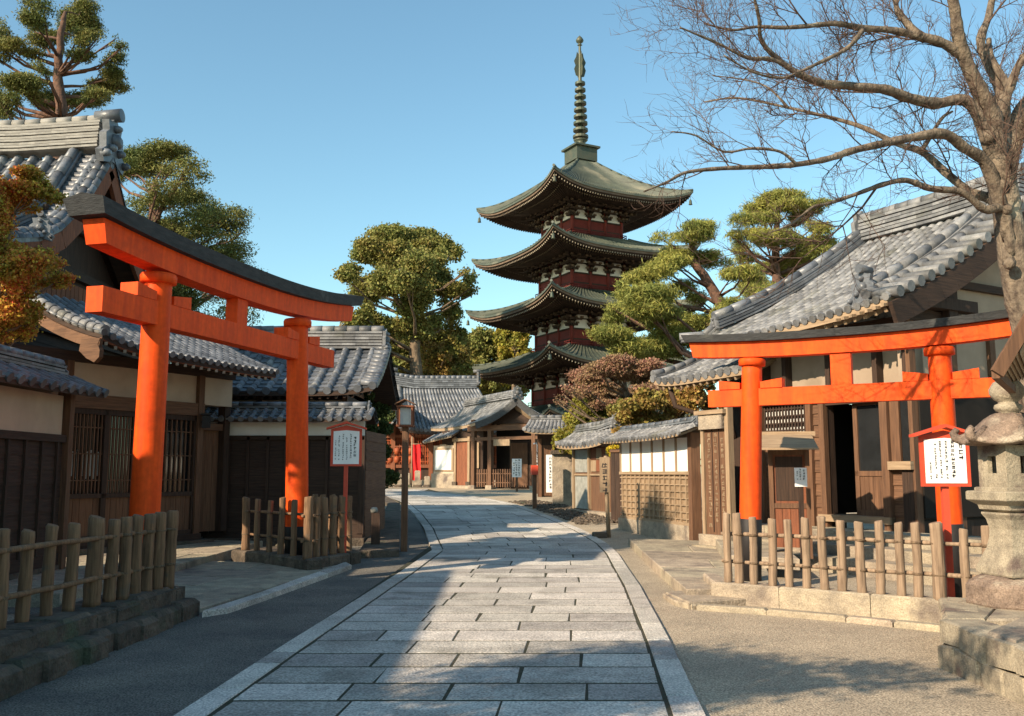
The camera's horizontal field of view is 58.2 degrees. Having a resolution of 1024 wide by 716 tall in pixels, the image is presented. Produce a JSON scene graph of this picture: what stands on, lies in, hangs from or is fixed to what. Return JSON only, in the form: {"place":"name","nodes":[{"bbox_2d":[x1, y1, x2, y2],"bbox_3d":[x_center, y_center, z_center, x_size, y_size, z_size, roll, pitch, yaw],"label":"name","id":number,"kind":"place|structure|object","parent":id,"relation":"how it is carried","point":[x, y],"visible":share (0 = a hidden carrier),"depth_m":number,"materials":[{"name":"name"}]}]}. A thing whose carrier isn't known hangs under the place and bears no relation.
{"place":"outdoors","nodes":[
{"label":"outdoors","id":0,"kind":"place"},
{"bbox_2d":[8,540,262,607],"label":"house pavement","id":1,"kind":"structure","parent":0,"point":[191,555],"depth_m":15.18,"materials":[{"name":"stone"}]},
{"bbox_2d":[76,561,334,612],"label":"apron paving","id":2,"kind":"structure","parent":0,"point":[208,585],"depth_m":13.35,"materials":[{"name":"stone"}]},
{"bbox_2d":[63,192,364,554],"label":"torii gate","id":3,"kind":"structure","parent":2,"relation":"on","point":[166,259],"depth_m":12.66,"materials":[{"name":"paint"}]},
{"bbox_2d":[0,511,428,715],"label":"verge asphalt","id":4,"kind":"structure","parent":0,"point":[175,669],"depth_m":8.12,"materials":[{"name":"grey asphalt"}]},
{"bbox_2d":[371,507,380,544],"bbox_3d":[-2.692,3.357,18.092,0.192,0.833,0.186,1,-7,-6],"label":"bollard","id":5,"kind":"object","parent":4,"relation":"on","point":[375,526],"visible":0.94,"depth_m":18.02,"materials":[{"name":"brown wood"}]},
{"bbox_2d":[395,399,416,551],"bbox_3d":[-2.123,2.322,18.231,0.400,3.014,0.440,0,-7,0],"label":"lantern post","id":6,"kind":"object","parent":4,"relation":"on","point":[405,417],"visible":0.98,"depth_m":18.20,"materials":[{"name":"brown wood"}]},
{"bbox_2d":[207,489,672,715],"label":"path paving","id":7,"kind":"structure","parent":0,"point":[599,583],"depth_m":8.72,"materials":[{"name":"stone"}]},
{"bbox_2d":[0,0,1023,460],"label":"sky","id":8,"kind":"structure","parent":0,"point":[329,120],"materials":[{"name":"blue"}]},
{"bbox_2d":[7,500,1023,715],"bbox_3d":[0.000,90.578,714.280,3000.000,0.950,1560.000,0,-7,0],"label":"ground","id":9,"kind":"structure","parent":0,"point":[736,664],"depth_m":7.86,"materials":[{"name":"beige sand"}]},
{"bbox_2d":[0,164,79,346],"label":"maple tree","id":10,"kind":"object","parent":9,"relation":"on","point":[23,268],"visible":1,"depth_m":13.59,"materials":[{"name":"orange plant"}]},
{"bbox_2d":[0,344,108,579],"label":"coping wall","id":11,"kind":"structure","parent":9,"relation":"on","point":[36,430],"depth_m":13.07,"materials":[{"name":"brown wood"}]},
{"bbox_2d":[0,0,134,158],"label":"pine tree","id":12,"kind":"object","parent":9,"relation":"on","point":[80,19],"visible":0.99,"depth_m":35.42,"materials":[{"name":"green plant"}]},
{"bbox_2d":[0,109,145,358],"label":"temple hall","id":13,"kind":"structure","parent":9,"relation":"on","point":[87,150],"depth_m":20.52,"materials":[{"name":"tile"}]},
{"bbox_2d":[0,586,199,701],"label":"stone wall","id":14,"kind":"structure","parent":9,"relation":"on","point":[36,649],"depth_m":7.91,"materials":[{"name":"grey stone"}]},
{"bbox_2d":[0,510,178,629],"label":"log fence","id":15,"kind":"object","parent":14,"relation":"on","point":[148,563],"visible":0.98,"depth_m":8.85,"materials":[{"name":"brown wood"}]},
{"bbox_2d":[0,291,279,556],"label":"town house","id":16,"kind":"structure","parent":9,"relation":"on","point":[202,374],"depth_m":17.13,"materials":[{"name":"grey tile"}]},
{"bbox_2d":[67,407,107,537],"bbox_3d":[-7.544,2.047,16.187,0.150,2.320,0.759,-4,-8,28],"label":"window","id":17,"kind":"structure","parent":16,"relation":"in","point":[84,502],"depth_m":16.25,"materials":[{"name":"brown wood"}]},
{"bbox_2d":[102,410,134,534],"bbox_3d":[-7.180,2.130,16.849,0.150,2.320,0.759,-4,-8,28],"label":"window","id":18,"kind":"structure","parent":16,"relation":"in","point":[120,430],"depth_m":16.81,"materials":[{"name":"brown wood"}]},
{"bbox_2d":[160,414,196,534],"bbox_3d":[-6.652,2.250,17.808,0.150,2.320,1.163,-4,-8,28],"label":"window","id":19,"kind":"structure","parent":16,"relation":"in","point":[178,445],"depth_m":18.05,"materials":[{"name":"brown wood"}]},
{"bbox_2d":[189,430,218,531],"bbox_3d":[-6.316,2.504,18.874,0.015,2.080,0.764,-4,-8,28],"label":"side door","id":20,"kind":"structure","parent":16,"relation":"in","point":[209,455],"depth_m":18.98,"materials":[{"name":"brown wood"}]},
{"bbox_2d":[201,413,211,427],"bbox_3d":[-6.138,1.256,18.422,0.236,0.285,0.240,2,-7,-17],"label":"wall lamp","id":21,"kind":"object","parent":16,"relation":"attached to","point":[206,421],"visible":1,"depth_m":18.33,"materials":[{"name":"black metal"}]},
{"bbox_2d":[119,134,267,325],"bbox_3d":[-11.101,-1.451,31.272,5.728,13.124,7.460,4,-8,-31],"label":"pine tree","id":22,"kind":"object","parent":9,"relation":"on","point":[147,160],"visible":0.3,"depth_m":30.64,"materials":[{"name":"green plant"}]},
{"bbox_2d":[202,562,351,617],"bbox_3d":[-3.025,3.202,12.928,0.234,0.158,5.443,-1,-7,7],"label":"apron edge stone","id":23,"kind":"object","parent":9,"relation":"on","point":[256,598],"visible":0.85,"depth_m":12.07,"materials":[{"name":"stone"}]},
{"bbox_2d":[202,401,385,545],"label":"boundary wall","id":24,"kind":"structure","parent":9,"relation":"on","point":[257,457],"depth_m":19.55,"materials":[{"name":"brown wood"}]},
{"bbox_2d":[231,544,360,569],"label":"stone plinth","id":25,"kind":"structure","parent":9,"relation":"on","point":[273,557],"depth_m":15.39,"materials":[{"name":"grey stone"}]},
{"bbox_2d":[241,494,352,559],"bbox_3d":[-3.781,2.913,16.241,1.442,1.020,3.193,6,-9,-40],"label":"log fence","id":26,"kind":"object","parent":25,"relation":"on","point":[322,524],"visible":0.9,"depth_m":15.41,"materials":[{"name":"brown wood"}]},
{"bbox_2d":[326,421,366,552],"bbox_3d":[-2.865,2.214,15.823,0.680,2.238,0.210,1,-7,-7],"label":"notice sign","id":27,"kind":"object","parent":25,"relation":"on","point":[346,446],"visible":1,"depth_m":15.88,"materials":[{"name":"red paint"}]},
{"bbox_2d":[199,326,400,536],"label":"tea house","id":28,"kind":"structure","parent":9,"relation":"on","point":[363,361],"depth_m":22.22,"materials":[{"name":"tile"}]},
{"bbox_2d":[174,495,441,715],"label":"kerb","id":29,"kind":"structure","parent":9,"relation":"on","point":[215,699],"depth_m":8.48,"materials":[{"name":"stone"}]},
{"bbox_2d":[359,503,399,557],"bbox_3d":[-3.062,4.261,23.547,0.728,0.688,13.602,1,-7,-5],"label":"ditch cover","id":30,"kind":"object","parent":9,"relation":"on","point":[388,546],"visible":0.75,"depth_m":18.84,"materials":[{"name":"stone"}]},
{"bbox_2d":[363,391,401,488],"bbox_3d":[-3.640,2.444,24.690,1.432,4.134,1.354,0,-7,0],"label":"tree","id":31,"kind":"object","parent":9,"relation":"on","point":[385,427],"visible":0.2,"depth_m":24.61,"materials":[{"name":"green plant"}]},
{"bbox_2d":[385,496,397,505],"bbox_3d":[-4.582,5.166,33.211,0.684,0.394,6.154,2,-7,-17],"label":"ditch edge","id":32,"kind":"object","parent":9,"relation":"on","point":[388,500],"visible":0.27,"depth_m":31.38,"materials":[{"name":"stone"}]},
{"bbox_2d":[390,316,420,373],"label":"broadleaf tree","id":33,"kind":"object","parent":9,"relation":"on","point":[398,361],"visible":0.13,"depth_m":72.71,"materials":[{"name":"green plant"}]},
{"bbox_2d":[408,315,482,380],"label":"broadleaf tree","id":34,"kind":"object","parent":9,"relation":"on","point":[445,352],"visible":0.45,"depth_m":66.48,"materials":[{"name":"green plant"}]},
{"bbox_2d":[463,324,505,395],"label":"broadleaf tree","id":35,"kind":"object","parent":9,"relation":"on","point":[483,349],"visible":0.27,"depth_m":89.73,"materials":[{"name":"green plant"}]},
{"bbox_2d":[491,328,532,389],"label":"broadleaf tree","id":36,"kind":"object","parent":9,"relation":"on","point":[509,344],"visible":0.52,"depth_m":88.27,"materials":[{"name":"green plant"}]},
{"bbox_2d":[502,384,529,399],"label":"broadleaf tree","id":37,"kind":"object","parent":9,"relation":"on","point":[524,390],"visible":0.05,"depth_m":95.00,"materials":[{"name":"green plant"}]},
{"bbox_2d":[531,444,537,507],"bbox_3d":[0.719,3.811,29.646,0.220,2.049,0.224,1,-7,-6],"label":"offering post","id":38,"kind":"object","parent":9,"relation":"on","point":[534,469],"visible":0.98,"depth_m":29.60,"materials":[{"name":"brown wood"}]},
{"bbox_2d":[420,489,705,715],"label":"kerb","id":39,"kind":"structure","parent":9,"relation":"on","point":[683,700],"depth_m":8.58,"materials":[{"name":"stone"}]},
{"bbox_2d":[551,396,611,454],"bbox_3d":[2.469,3.032,30.352,2.424,3.947,2.612,0,-7,0],"label":"clipped shrub","id":40,"kind":"object","parent":9,"relation":"on","point":[570,420],"visible":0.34,"depth_m":30.02,"materials":[{"name":"green plant"}]},
{"bbox_2d":[555,414,622,517],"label":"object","id":41,"kind":"object","parent":9,"relation":"on","point":[586,445],"visible":0.72,"depth_m":27.49,"materials":[{"name":"wood"}]},
{"bbox_2d":[592,456,610,537],"bbox_3d":[2.056,3.177,21.053,0.434,1.872,0.233,1,-7,-11],"label":"sign post","id":42,"kind":"object","parent":9,"relation":"on","point":[604,462],"visible":0.98,"depth_m":21.09,"materials":[{"name":"brown wood"}]},
{"bbox_2d":[606,445,618,456],"bbox_3d":[2.857,3.479,25.339,0.528,2.186,0.410,0,-7,0],"label":"flowering shrub","id":43,"kind":"object","parent":9,"relation":"on","point":[609,447],"visible":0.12,"depth_m":25.40,"materials":[{"name":"yellow plant"}]},
{"bbox_2d":[609,449,621,522],"bbox_3d":[2.882,3.421,24.603,0.526,1.964,0.130,-5,-9,35],"label":"wooden post","id":44,"kind":"object","parent":9,"relation":"on","point":[616,502],"visible":0.43,"depth_m":24.65,"materials":[{"name":"brown wood"}]},
{"bbox_2d":[553,352,683,425],"bbox_3d":[3.756,2.401,28.791,4.968,4.922,4.185,0,-7,0],"label":"maple tree","id":45,"kind":"object","parent":9,"relation":"on","point":[594,386],"visible":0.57,"depth_m":28.34,"materials":[{"name":"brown plant"}]},
{"bbox_2d":[601,410,702,540],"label":"lattice wall","id":46,"kind":"structure","parent":9,"relation":"on","point":[660,470],"depth_m":20.66,"materials":[{"name":"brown wood"}]},
{"bbox_2d":[606,382,723,459],"bbox_3d":[4.634,2.582,25.909,3.876,4.079,2.521,0,-7,0],"label":"broadleaf shrub","id":47,"kind":"object","parent":9,"relation":"on","point":[641,405],"visible":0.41,"depth_m":25.49,"materials":[{"name":"green plant"}]},
{"bbox_2d":[583,218,768,395],"bbox_3d":[5.290,0.194,30.957,7.069,9.684,4.477,3,-8,-24],"label":"pine tree","id":48,"kind":"object","parent":9,"relation":"on","point":[644,298],"visible":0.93,"depth_m":30.48,"materials":[{"name":"green plant"}]},
{"bbox_2d":[628,538,767,594],"bbox_3d":[3.559,3.475,15.446,2.475,0.342,7.822,0,-7,2],"label":"stone landing","id":49,"kind":"object","parent":9,"relation":"on","point":[684,566],"visible":0.45,"depth_m":14.93,"materials":[{"name":"grey stone"}]},
{"bbox_2d":[716,539,799,569],"bbox_3d":[4.153,3.346,16.109,1.138,0.236,4.656,-1,-7,10],"label":"landing step","id":50,"kind":"object","parent":49,"relation":"on","point":[765,552],"visible":0.24,"depth_m":14.70,"materials":[{"name":"stone"}]},
{"bbox_2d":[762,431,818,558],"bbox_3d":[4.430,2.193,14.845,1.000,2.037,0.820,-2,-7,14],"label":"notice cabinet","id":51,"kind":"object","parent":50,"relation":"on","point":[788,452],"visible":0.72,"depth_m":14.85,"materials":[{"name":"red wood"}]},
{"bbox_2d":[681,309,1010,597],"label":"torii gate","id":52,"kind":"structure","parent":49,"relation":"on","point":[941,386],"depth_m":12.18,"materials":[{"name":"paint"}]},
{"bbox_2d":[666,591,745,608],"bbox_3d":[2.428,3.072,11.605,0.966,0.187,1.208,2,-7,-14],"label":"landing corner","id":53,"kind":"object","parent":9,"relation":"on","point":[689,600],"visible":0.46,"depth_m":11.23,"materials":[{"name":"stone"}]},
{"bbox_2d":[694,407,735,545],"bbox_3d":[3.879,2.239,17.413,0.290,2.984,0.910,4,-8,-29],"label":"carved board","id":54,"kind":"object","parent":9,"relation":"on","point":[715,427],"visible":0.93,"depth_m":17.39,"materials":[{"name":"brown wood"}]},
{"bbox_2d":[723,186,840,298],"bbox_3d":[10.387,-0.562,35.466,4.872,12.015,5.349,0,-7,0],"label":"pine tree","id":55,"kind":"object","parent":9,"relation":"on","point":[784,268],"visible":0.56,"depth_m":34.89,"materials":[{"name":"green plant"}]},
{"bbox_2d":[794,468,806,558],"bbox_3d":[4.452,2.382,14.132,0.190,1.384,0.063,0,-7,0],"label":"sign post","id":56,"kind":"object","parent":9,"relation":"on","point":[800,475],"visible":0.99,"depth_m":14.16,"materials":[{"name":"white paper"}]},
{"bbox_2d":[663,593,939,631],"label":"kerb stones","id":57,"kind":"object","parent":9,"relation":"on","point":[912,625],"visible":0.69,"depth_m":10.21,"materials":[{"name":"grey stone"}]},
{"bbox_2d":[605,0,1023,412],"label":"bare cherry tree","id":58,"kind":"object","parent":9,"relation":"on","point":[999,125],"visible":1,"depth_m":10.64,"materials":[{"name":"brown plant"}]},
{"bbox_2d":[703,573,940,622],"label":"stone kerb","id":59,"kind":"structure","parent":9,"relation":"on","point":[886,605],"depth_m":10.62,"materials":[{"name":"grey stone"}]},
{"bbox_2d":[721,512,988,600],"bbox_3d":[3.940,2.273,10.587,3.368,0.906,0.168,-6,-9,38],"label":"log fence","id":60,"kind":"object","parent":59,"relation":"on","point":[938,573],"visible":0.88,"depth_m":10.60,"materials":[{"name":"brown wood"}]},
{"bbox_2d":[909,424,971,596],"bbox_3d":[4.828,1.699,10.193,0.680,1.922,0.210,-1,-7,6],"label":"notice sign","id":61,"kind":"object","parent":59,"relation":"on","point":[944,460],"visible":0.98,"depth_m":10.23,"materials":[{"name":"red paint"}]},
{"bbox_2d":[691,523,981,584],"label":"stone platform","id":62,"kind":"structure","parent":9,"relation":"on","point":[975,554],"depth_m":14.60,"materials":[{"name":"grey stone"}]},
{"bbox_2d":[650,163,1023,535],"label":"shrine office","id":63,"kind":"structure","parent":9,"relation":"on","point":[864,463],"depth_m":16.85,"materials":[{"name":"grey tile"}]},
{"bbox_2d":[764,405,805,431],"bbox_3d":[5.356,1.200,17.953,0.050,0.560,1.177,4,-8,-30],"label":"window","id":64,"kind":"structure","parent":63,"relation":"in","point":[783,417],"depth_m":17.98,"materials":[{"name":"brown wood"}]},
{"bbox_2d":[852,402,883,516],"bbox_3d":[6.411,1.756,16.355,0.050,2.080,0.750,4,-8,-30],"label":"door","id":65,"kind":"structure","parent":63,"relation":"in","point":[866,429],"depth_m":16.44,"materials":[{"name":"brown wood"}]},
{"bbox_2d":[900,401,910,460],"bbox_3d":[6.706,1.187,15.634,0.030,1.130,0.185,4,-8,-30],"label":"side window","id":66,"kind":"structure","parent":63,"relation":"in","point":[903,404],"depth_m":15.63,"materials":[{"name":"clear glass"}]},
{"bbox_2d":[937,597,1023,705],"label":"stone pedestal","id":67,"kind":"object","parent":9,"relation":"on","point":[983,646],"visible":0.91,"depth_m":7.14,"materials":[{"name":"beige stone"}]},
{"bbox_2d":[949,380,1023,610],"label":"stone lantern","id":68,"kind":"object","parent":67,"relation":"on","point":[998,581],"visible":0.91,"depth_m":8.56,"materials":[{"name":"grey stone"}]},
{"bbox_2d":[990,314,1023,392],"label":"roof eave","id":69,"kind":"object","parent":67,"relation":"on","point":[1007,368],"visible":0.88,"depth_m":7.24,"materials":[{"name":"brown wood"}]},
{"bbox_2d":[386,485,701,507],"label":"forecourt sand","id":70,"kind":"structure","parent":0,"point":[504,494],"depth_m":38.32,"materials":[{"name":"beige sand"}]},
{"bbox_2d":[339,312,399,412],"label":"broadleaf tree","id":71,"kind":"object","parent":70,"relation":"on","point":[355,320],"depth_m":59.28,"materials":[{"name":"green plant"}]},
{"bbox_2d":[377,359,395,421],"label":"broadleaf tree","id":72,"kind":"object","parent":70,"relation":"on","point":[390,417],"visible":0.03,"depth_m":54.67,"materials":[{"name":"green plant"}]},
{"bbox_2d":[394,474,401,486],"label":"stone post","id":73,"kind":"object","parent":70,"relation":"on","point":[398,484],"visible":0.48,"depth_m":46.24,"materials":[{"name":"grey stone"}]},
{"bbox_2d":[387,446,412,462],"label":"lantern rack","id":74,"kind":"object","parent":70,"relation":"on","point":[397,454],"visible":0.43,"depth_m":48.15,"materials":[{"name":"orange paper"}]},
{"bbox_2d":[330,221,480,374],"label":"broadleaf tree","id":75,"kind":"object","parent":70,"relation":"on","point":[407,263],"visible":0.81,"depth_m":62.11,"materials":[{"name":"green plant"}]},
{"bbox_2d":[408,473,411,486],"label":"stone post","id":76,"kind":"object","parent":70,"relation":"on","point":[409,480],"visible":0.41,"depth_m":46.27,"materials":[{"name":"grey stone"}]},
{"bbox_2d":[411,437,420,484],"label":"banner","id":77,"kind":"object","parent":70,"relation":"on","point":[415,461],"visible":0.84,"depth_m":47.22,"materials":[{"name":"red fabric"}]},
{"bbox_2d":[413,471,421,486],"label":"stone post","id":78,"kind":"object","parent":70,"relation":"on","point":[417,479],"visible":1,"depth_m":46.27,"materials":[{"name":"grey stone"}]},
{"bbox_2d":[423,476,430,486],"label":"stone post","id":79,"kind":"object","parent":70,"relation":"on","point":[426,481],"visible":1,"depth_m":46.25,"materials":[{"name":"grey stone"}]},
{"bbox_2d":[378,368,496,485],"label":"worship hall","id":80,"kind":"structure","parent":70,"relation":"on","point":[437,399],"depth_m":53.19,"materials":[{"name":"tile"}]},
{"bbox_2d":[422,386,550,490],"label":"gatehouse","id":81,"kind":"object","parent":70,"relation":"on","point":[463,459],"visible":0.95,"depth_m":44.33,"materials":[{"name":"grey tile"}]},
{"bbox_2d":[434,448,453,470],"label":"window","id":82,"kind":"structure","parent":81,"relation":"in","point":[443,457],"depth_m":45.75,"materials":[{"name":"white paper"}]},
{"bbox_2d":[456,442,466,484],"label":"plank door","id":83,"kind":"structure","parent":81,"relation":"in","point":[461,475],"depth_m":45.10,"materials":[{"name":"red wood"}]},
{"bbox_2d":[510,443,527,486],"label":"door leaf","id":84,"kind":"structure","parent":81,"relation":"in","point":[517,450],"depth_m":43.85,"materials":[{"name":"brown wood"}]},
{"bbox_2d":[509,441,530,488],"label":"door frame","id":85,"kind":"structure","parent":81,"relation":"in","point":[529,442],"depth_m":43.72,"materials":[{"name":"brown wood"}]},
{"bbox_2d":[512,459,521,491],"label":"notice board","id":86,"kind":"object","parent":70,"relation":"on","point":[516,468],"visible":1,"depth_m":40.18,"materials":[{"name":"white paper"}]},
{"bbox_2d":[522,415,566,496],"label":"side gate","id":87,"kind":"structure","parent":70,"relation":"on","point":[541,428],"depth_m":35.73,"materials":[{"name":"grey tile"}]},
{"bbox_2d":[542,445,550,495],"bbox_3d":[1.351,4.363,35.720,0.398,1.945,0.029,0,-7,0],"label":"plank door","id":88,"kind":"structure","parent":87,"relation":"in","point":[545,448],"depth_m":35.72,"materials":[{"name":"brown wood"}]},
{"bbox_2d":[546,455,551,491],"bbox_3d":[1.522,4.299,34.228,0.500,1.388,0.166,0,-7,0],"label":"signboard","id":89,"kind":"object","parent":70,"relation":"on","point":[548,473],"visible":0.52,"depth_m":34.15,"materials":[{"name":"white paint"}]},
{"bbox_2d":[550,450,571,505],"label":"wall","id":90,"kind":"structure","parent":70,"relation":"on","point":[561,478],"depth_m":30.71,"materials":[{"name":"beige paint"}]},
{"bbox_2d":[466,36,706,419],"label":"pagoda","id":91,"kind":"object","parent":70,"relation":"on","point":[581,254],"visible":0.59,"depth_m":73.79,"materials":[{"name":"red wood"}]},
{"bbox_2d":[508,500,617,523],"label":"gravel bank","id":92,"kind":"structure","parent":0,"point":[547,507],"depth_m":27.37,"materials":[{"name":"grey gravel"}]}
]}

